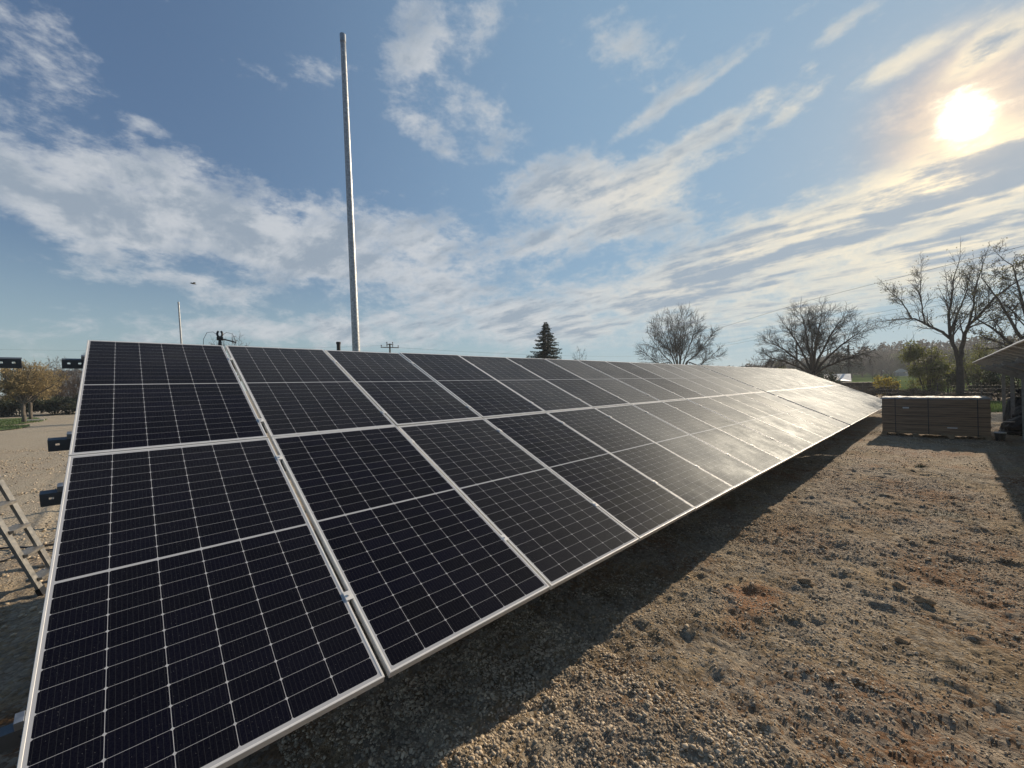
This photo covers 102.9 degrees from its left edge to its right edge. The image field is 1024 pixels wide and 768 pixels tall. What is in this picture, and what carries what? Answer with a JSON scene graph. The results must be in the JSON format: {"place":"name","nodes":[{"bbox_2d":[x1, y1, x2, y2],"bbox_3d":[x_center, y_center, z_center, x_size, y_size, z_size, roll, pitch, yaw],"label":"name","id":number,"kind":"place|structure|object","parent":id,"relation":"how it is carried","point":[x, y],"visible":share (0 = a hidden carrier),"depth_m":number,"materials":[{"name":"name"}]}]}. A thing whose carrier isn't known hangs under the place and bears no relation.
{"place":"outdoors","nodes":[
{"label":"outdoors","id":0,"kind":"place"},
{"bbox_2d":[1,417,39,424],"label":"lawn","id":1,"kind":"structure","parent":0,"point":[14,422],"depth_m":33.40,"materials":[{"name":"green plant"}]},
{"bbox_2d":[0,360,70,418],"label":"bare tree","id":2,"kind":"object","parent":1,"relation":"on","point":[30,411],"visible":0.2,"depth_m":32.94,"materials":[{"name":"brown plant"}]},
{"bbox_2d":[4,370,82,397],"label":"long building","id":3,"kind":"structure","parent":0,"point":[65,384],"depth_m":74.64,"materials":[{"name":"glass"}]},
{"bbox_2d":[0,401,1006,428],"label":"grass","id":4,"kind":"structure","parent":0,"point":[995,406],"depth_m":26.46,"materials":[{"name":"green plant"}]},
{"bbox_2d":[0,391,1023,767],"bbox_3d":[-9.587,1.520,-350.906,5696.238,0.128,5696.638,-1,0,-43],"label":"ground","id":5,"kind":"structure","parent":0,"point":[942,641],"depth_m":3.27,"materials":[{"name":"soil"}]},
{"bbox_2d":[0,402,17,414],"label":"hedge","id":6,"kind":"object","parent":5,"relation":"on","point":[5,411],"visible":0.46,"depth_m":38.28,"materials":[{"name":"green plant"}]},
{"bbox_2d":[0,357,22,367],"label":"mounting frame","id":7,"kind":"object","parent":5,"relation":"on","point":[7,362],"visible":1,"depth_m":3.55,"materials":[{"name":"metal"}]},
{"bbox_2d":[0,475,50,595],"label":"step ladder","id":8,"kind":"object","parent":5,"relation":"on","point":[20,555],"visible":0.87,"depth_m":4.13,"materials":[{"name":"metal"}]},
{"bbox_2d":[0,549,52,562],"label":"cable","id":9,"kind":"object","parent":5,"relation":"on","point":[10,558],"visible":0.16,"depth_m":4.93,"materials":[{"name":"black plastic"}]},
{"bbox_2d":[0,394,52,416],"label":"hedge","id":10,"kind":"object","parent":5,"relation":"on","point":[3,404],"visible":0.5,"depth_m":38.89,"materials":[{"name":"green plant"}]},
{"bbox_2d":[0,543,53,549],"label":"cable","id":11,"kind":"object","parent":5,"relation":"on","point":[26,546],"visible":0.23,"depth_m":5.30,"materials":[{"name":"black plastic"}]},
{"bbox_2d":[0,356,67,421],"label":"tree","id":12,"kind":"object","parent":5,"relation":"on","point":[20,390],"visible":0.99,"depth_m":29.68,"materials":[{"name":"brown plant"}]},
{"bbox_2d":[34,394,76,414],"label":"hedge","id":13,"kind":"object","parent":5,"relation":"on","point":[54,404],"visible":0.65,"depth_m":40.36,"materials":[{"name":"green plant"}]},
{"bbox_2d":[45,356,74,412],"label":"bare tree","id":14,"kind":"object","parent":5,"relation":"on","point":[63,385],"visible":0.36,"depth_m":44.28,"materials":[{"name":"brown plant"}]},
{"bbox_2d":[57,392,78,413],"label":"hedge","id":15,"kind":"object","parent":5,"relation":"on","point":[65,406],"visible":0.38,"depth_m":40.72,"materials":[{"name":"green plant"}]},
{"bbox_2d":[56,368,81,411],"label":"bare tree","id":16,"kind":"object","parent":5,"relation":"on","point":[72,385],"visible":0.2,"depth_m":46.09,"materials":[{"name":"brown plant"}]},
{"bbox_2d":[59,353,84,395],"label":"bare tree","id":17,"kind":"object","parent":5,"relation":"on","point":[79,380],"visible":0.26,"depth_m":43.75,"materials":[{"name":"brown plant"}]},
{"bbox_2d":[177,302,181,343],"bbox_3d":[-21.308,-1.372,26.518,0.559,7.884,0.400,-1,0,-43],"label":"lightning mast","id":18,"kind":"object","parent":5,"relation":"on","point":[179,323],"visible":0.31,"depth_m":26.39,"materials":[{"name":"metal"}]},
{"bbox_2d":[203,331,235,344],"bbox_3d":[-5.333,0.576,7.487,0.507,3.113,0.090,-1,0,-35],"label":"sensor mount","id":19,"kind":"object","parent":5,"relation":"on","point":[220,339],"visible":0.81,"depth_m":7.47,"materials":[{"name":"black plastic"}]},
{"bbox_2d":[208,333,249,380],"bbox_3d":[-22.584,-0.941,33.019,4.629,7.025,3.083,-1,0,-43],"label":"bare tree","id":20,"kind":"object","parent":5,"relation":"on","point":[229,345],"visible":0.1,"depth_m":32.94,"materials":[{"name":"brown plant"}]},
{"bbox_2d":[336,342,340,350],"bbox_3d":[-4.276,0.534,10.129,0.106,3.160,0.106,-1,0,-43],"label":"vent pipe","id":21,"kind":"object","parent":5,"relation":"on","point":[338,346],"visible":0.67,"depth_m":10.09,"materials":[{"name":"black plastic"}]},
{"bbox_2d":[340,32,359,350],"bbox_3d":[-2.749,-2.030,7.266,0.405,8.309,0.400,-1,0,-43],"label":"lightning mast","id":22,"kind":"object","parent":5,"relation":"on","point":[352,268],"visible":0.64,"depth_m":7.18,"materials":[{"name":"metal"}]},
{"bbox_2d":[381,342,398,352],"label":"utility pole","id":23,"kind":"object","parent":5,"relation":"on","point":[389,347],"visible":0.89,"depth_m":59.35,"materials":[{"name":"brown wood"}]},
{"bbox_2d":[0,340,849,767],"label":"solar array","id":24,"kind":"object","parent":5,"relation":"on","point":[200,606],"visible":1,"depth_m":2.86,"materials":[{"name":"black glass"}]},
{"bbox_2d":[526,322,561,358],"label":"spruce tree","id":25,"kind":"object","parent":5,"relation":"on","point":[546,344],"visible":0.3,"depth_m":44.49,"materials":[{"name":"green plant"}]},
{"bbox_2d":[634,301,726,365],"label":"bare tree","id":26,"kind":"object","parent":5,"relation":"on","point":[675,347],"visible":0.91,"depth_m":55.03,"materials":[{"name":"brown plant"}]},
{"bbox_2d":[743,356,764,367],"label":"bare tree","id":27,"kind":"object","parent":5,"relation":"on","point":[755,362],"visible":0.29,"depth_m":56.68,"materials":[{"name":"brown plant"}]},
{"bbox_2d":[528,454,1023,767],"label":"soil clods","id":28,"kind":"object","parent":5,"relation":"on","point":[676,657],"visible":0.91,"depth_m":3.48,"materials":[{"name":"soil"}]},
{"bbox_2d":[772,357,788,368],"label":"leafy bush","id":29,"kind":"object","parent":5,"relation":"on","point":[781,367],"visible":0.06,"depth_m":46.90,"materials":[{"name":"green plant"}]},
{"bbox_2d":[699,365,881,425],"bbox_3d":[13.204,0.516,17.843,13.988,2.658,4.180,-1,0,-43],"label":"solar array","id":30,"kind":"object","parent":5,"relation":"on","point":[840,403],"visible":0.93,"depth_m":15.72,"materials":[{"name":"black glass"}]},
{"bbox_2d":[797,578,813,585],"bbox_3d":[2.846,1.914,3.946,0.080,0.064,0.140,-1,0,-32],"label":"rock","id":31,"kind":"object","parent":5,"relation":"on","point":[808,581],"visible":0.95,"depth_m":3.93,"materials":[{"name":"stone"}]},
{"bbox_2d":[754,297,887,375],"bbox_3d":[28.853,-3.529,38.501,7.838,10.018,10.262,-1,0,-43],"label":"bare tree","id":32,"kind":"object","parent":5,"relation":"on","point":[813,368],"visible":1,"depth_m":38.07,"materials":[{"name":"brown plant"}]},
{"bbox_2d":[817,360,840,383],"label":"leafy bush","id":33,"kind":"object","parent":5,"relation":"on","point":[831,378],"visible":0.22,"depth_m":41.48,"materials":[{"name":"green plant"}]},
{"bbox_2d":[824,374,850,384],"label":"greenhouse","id":34,"kind":"object","parent":5,"relation":"on","point":[845,377],"visible":0.36,"depth_m":54.04,"materials":[{"name":"white plastic"}]},
{"bbox_2d":[843,345,853,373],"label":"utility pole","id":35,"kind":"object","parent":5,"relation":"on","point":[849,359],"visible":0.5,"depth_m":57.72,"materials":[{"name":"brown wood"}]},
{"bbox_2d":[845,384,878,393],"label":"bramble","id":36,"kind":"object","parent":5,"relation":"on","point":[867,391],"visible":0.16,"depth_m":33.98,"materials":[{"name":"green plant"}]},
{"bbox_2d":[729,335,1019,374],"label":"wood","id":37,"kind":"object","parent":5,"relation":"on","point":[896,348],"visible":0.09,"depth_m":139.44,"materials":[{"name":"plant"}]},
{"bbox_2d":[858,385,890,395],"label":"bramble","id":38,"kind":"object","parent":5,"relation":"on","point":[875,392],"visible":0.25,"depth_m":33.99,"materials":[{"name":"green plant"}]},
{"bbox_2d":[872,368,900,396],"bbox_3d":[31.825,0.030,34.518,2.672,2.734,2.326,-1,0,-43],"label":"forsythia bush","id":39,"kind":"object","parent":5,"relation":"on","point":[885,382],"visible":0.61,"depth_m":34.33,"materials":[{"name":"yellow plant"}]},
{"bbox_2d":[892,581,906,589],"bbox_3d":[3.673,1.912,3.867,0.084,0.068,0.121,-1,0,17],"label":"rock","id":40,"kind":"object","parent":5,"relation":"on","point":[899,585],"visible":0.98,"depth_m":3.84,"materials":[{"name":"stone"}]},
{"bbox_2d":[876,385,923,397],"bbox_3d":[30.967,0.770,32.646,1.934,1.375,2.966,-1,0,-28],"label":"bramble","id":41,"kind":"object","parent":5,"relation":"on","point":[902,394],"visible":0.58,"depth_m":32.34,"materials":[{"name":"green plant"}]},
{"bbox_2d":[894,635,910,644],"bbox_3d":[2.933,1.923,3.064,0.091,0.057,0.089,-1,0,38],"label":"rock","id":42,"kind":"object","parent":5,"relation":"on","point":[902,639],"visible":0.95,"depth_m":3.05,"materials":[{"name":"stone"}]},
{"bbox_2d":[900,388,946,395],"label":"bramble","id":43,"kind":"object","parent":5,"relation":"on","point":[924,394],"visible":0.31,"depth_m":32.28,"materials":[{"name":"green plant"}]},
{"bbox_2d":[891,335,955,391],"bbox_3d":[34.101,-1.526,33.840,4.258,5.754,4.111,-1,0,-43],"label":"leafy bush","id":44,"kind":"object","parent":5,"relation":"on","point":[936,368],"visible":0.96,"depth_m":33.50,"materials":[{"name":"green plant"}]},
{"bbox_2d":[911,595,936,605],"bbox_3d":[3.607,1.903,3.576,0.107,0.073,0.165,-1,0,-41],"label":"rock","id":45,"kind":"object","parent":5,"relation":"on","point":[919,599],"visible":0.84,"depth_m":3.56,"materials":[{"name":"stone"}]},
{"bbox_2d":[846,382,1017,399],"bbox_3d":[29.765,0.682,31.434,0.082,1.451,16.862,-1,0,-43],"label":"wire fence","id":46,"kind":"object","parent":5,"relation":"on","point":[916,392],"visible":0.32,"depth_m":29.83,"materials":[{"name":"grey metal"}]},
{"bbox_2d":[880,396,992,440],"bbox_3d":[13.909,1.064,13.493,1.200,1.314,2.490,-1,0,-45],"label":"carton stack","id":47,"kind":"object","parent":5,"relation":"on","point":[951,417],"visible":1,"depth_m":13.02,"materials":[{"name":"cardboard"}]},
{"bbox_2d":[867,238,1023,391],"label":"bare tree","id":48,"kind":"object","parent":5,"relation":"on","point":[958,356],"visible":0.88,"depth_m":31.04,"materials":[{"name":"brown plant"}]},
{"bbox_2d":[924,508,968,519],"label":"weed tuft","id":49,"kind":"object","parent":5,"relation":"on","point":[943,512],"visible":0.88,"depth_m":5.83,"materials":[{"name":"green plant"}]},
{"bbox_2d":[935,360,973,393],"bbox_3d":[36.642,-0.354,34.200,3.303,3.286,3.128,-1,0,-43],"label":"leafy bush","id":50,"kind":"object","parent":5,"relation":"on","point":[952,377],"visible":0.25,"depth_m":34.11,"materials":[{"name":"green plant"}]},
{"bbox_2d":[931,388,1008,399],"bbox_3d":[33.635,0.839,30.234,2.517,1.047,3.624,-1,0,-66],"label":"bramble","id":51,"kind":"object","parent":5,"relation":"on","point":[961,394],"visible":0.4,"depth_m":29.84,"materials":[{"name":"green plant"}]},
{"bbox_2d":[946,331,997,389],"bbox_3d":[41.839,-1.894,37.432,5.892,6.154,3.808,-1,0,-27],"label":"leafy bush","id":52,"kind":"object","parent":5,"relation":"on","point":[976,366],"visible":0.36,"depth_m":36.94,"materials":[{"name":"green plant"}]},
{"bbox_2d":[936,240,1023,353],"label":"bare tree","id":53,"kind":"object","parent":5,"relation":"on","point":[1020,304],"visible":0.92,"depth_m":28.15,"materials":[{"name":"brown plant"}]},
{"bbox_2d":[964,366,1009,396],"bbox_3d":[36.191,-0.432,31.151,4.422,3.445,2.859,-1,0,-43],"label":"leafy bush","id":54,"kind":"object","parent":5,"relation":"on","point":[990,380],"visible":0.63,"depth_m":30.77,"materials":[{"name":"green plant"}]},
{"bbox_2d":[964,386,1019,400],"bbox_3d":[35.406,0.641,29.357,1.574,1.339,4.482,-1,0,-43],"label":"bramble","id":55,"kind":"object","parent":5,"relation":"on","point":[997,397],"visible":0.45,"depth_m":29.45,"materials":[{"name":"green plant"}]},
{"bbox_2d":[972,339,1023,439],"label":"solar array","id":56,"kind":"object","parent":5,"relation":"on","point":[1007,360],"visible":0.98,"depth_m":12.24,"materials":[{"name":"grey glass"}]},
{"bbox_2d":[994,428,1006,440],"bbox_3d":[14.550,1.491,12.156,0.254,0.426,0.254,-1,0,-43],"label":"bucket","id":57,"kind":"object","parent":5,"relation":"on","point":[1000,436],"visible":0.98,"depth_m":12.09,"materials":[{"name":"black plastic"}]},
{"bbox_2d":[993,374,1020,392],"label":"leafy bush","id":58,"kind":"object","parent":5,"relation":"on","point":[1007,383],"visible":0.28,"depth_m":31.00,"materials":[{"name":"green plant"}]},
{"bbox_2d":[998,411,1022,435],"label":"black sack","id":59,"kind":"object","parent":5,"relation":"on","point":[1014,427],"visible":0.82,"depth_m":13.28,"materials":[{"name":"black plastic"}]},
{"bbox_2d":[1009,405,1021,418],"bbox_3d":[17.399,0.859,13.465,1.103,0.771,1.088,-1,0,-7],"label":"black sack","id":60,"kind":"object","parent":59,"relation":"on","point":[1018,409],"visible":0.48,"depth_m":13.74,"materials":[{"name":"black plastic"}]},
{"bbox_2d":[0,0,1023,394],"label":"sky","id":61,"kind":"structure","parent":0,"point":[586,169],"materials":[{"name":"blue"}]},
{"bbox_2d":[693,295,992,350],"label":"power line","id":62,"kind":"object","parent":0,"point":[839,323],"visible":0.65,"depth_m":42.88,"materials":[{"name":"metal"}]},
{"bbox_2d":[694,246,1021,333],"bbox_3d":[31.207,-8.696,46.711,5.174,1.023,59.369,-1,0,-11],"label":"power line","id":63,"kind":"object","parent":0,"point":[890,279],"visible":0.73,"depth_m":33.02,"materials":[{"name":"metal"}]},
{"bbox_2d":[841,382,875,394],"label":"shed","id":64,"kind":"structure","parent":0,"point":[865,384],"depth_m":44.48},
{"bbox_2d":[716,285,1023,344],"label":"power line","id":65,"kind":"object","parent":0,"point":[861,315],"visible":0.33,"depth_m":39.41,"materials":[{"name":"metal"}]},
{"bbox_2d":[851,371,1020,391],"bbox_3d":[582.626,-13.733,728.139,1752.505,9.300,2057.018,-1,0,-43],"label":"field","id":66,"kind":"structure","parent":0,"point":[867,377],"depth_m":86.90,"materials":[{"name":"green plant"}]},
{"bbox_2d":[785,362,794,368],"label":"distant tree","id":67,"kind":"object","parent":66,"relation":"on","point":[790,366],"visible":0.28,"depth_m":123.36,"materials":[{"name":"grey plant"}]},
{"bbox_2d":[793,363,807,372],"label":"distant tree","id":68,"kind":"object","parent":66,"relation":"on","point":[800,365],"visible":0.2,"depth_m":113.88,"materials":[{"name":"grey plant"}]},
{"bbox_2d":[820,361,843,374],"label":"distant tree","id":69,"kind":"object","parent":66,"relation":"on","point":[834,368],"visible":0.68,"depth_m":101.24,"materials":[{"name":"grey plant"}]},
{"bbox_2d":[842,360,865,377],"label":"distant tree","id":70,"kind":"object","parent":66,"relation":"on","point":[855,369],"visible":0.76,"depth_m":102.54,"materials":[{"name":"grey plant"}]},
{"bbox_2d":[855,356,876,376],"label":"distant tree","id":71,"kind":"object","parent":66,"relation":"on","point":[867,366],"visible":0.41,"depth_m":112.00,"materials":[{"name":"grey plant"}]},
{"bbox_2d":[861,354,879,375],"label":"distant tree","id":72,"kind":"object","parent":66,"relation":"on","point":[869,363],"visible":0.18,"depth_m":119.72,"materials":[{"name":"grey plant"}]},
{"bbox_2d":[867,349,899,375],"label":"distant tree","id":73,"kind":"object","parent":66,"relation":"on","point":[883,362],"visible":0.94,"depth_m":109.57,"materials":[{"name":"grey plant"}]},
{"bbox_2d":[877,350,900,374],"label":"distant tree","id":74,"kind":"object","parent":66,"relation":"on","point":[890,361],"visible":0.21,"depth_m":121.14,"materials":[{"name":"grey plant"}]},
{"bbox_2d":[887,353,914,371],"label":"distant tree","id":75,"kind":"object","parent":66,"relation":"on","point":[899,362],"visible":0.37,"depth_m":115.62,"materials":[{"name":"grey plant"}]},
{"bbox_2d":[894,369,907,375],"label":"field house","id":76,"kind":"structure","parent":66,"relation":"on","point":[899,372],"depth_m":107.68,"materials":[{"name":"grey"}]},
{"bbox_2d":[886,351,924,373],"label":"distant tree","id":77,"kind":"object","parent":66,"relation":"on","point":[897,361],"visible":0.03,"depth_m":119.07,"materials":[{"name":"grey plant"}]},
{"bbox_2d":[929,349,958,372],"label":"distant tree","id":78,"kind":"object","parent":66,"relation":"on","point":[949,352],"visible":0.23,"depth_m":106.12,"materials":[{"name":"grey plant"}]},
{"bbox_2d":[952,347,995,369],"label":"distant tree","id":79,"kind":"object","parent":66,"relation":"on","point":[970,351],"visible":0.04,"depth_m":98.69,"materials":[{"name":"grey plant"}]},
{"bbox_2d":[1003,389,1021,420],"bbox_3d":[18.367,0.895,14.686,1.076,1.461,0.948,-1,0,-43],"label":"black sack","id":80,"kind":"object","parent":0,"point":[1007,413],"visible":0.27,"depth_m":14.72,"materials":[{"name":"black plastic"}]}
]}

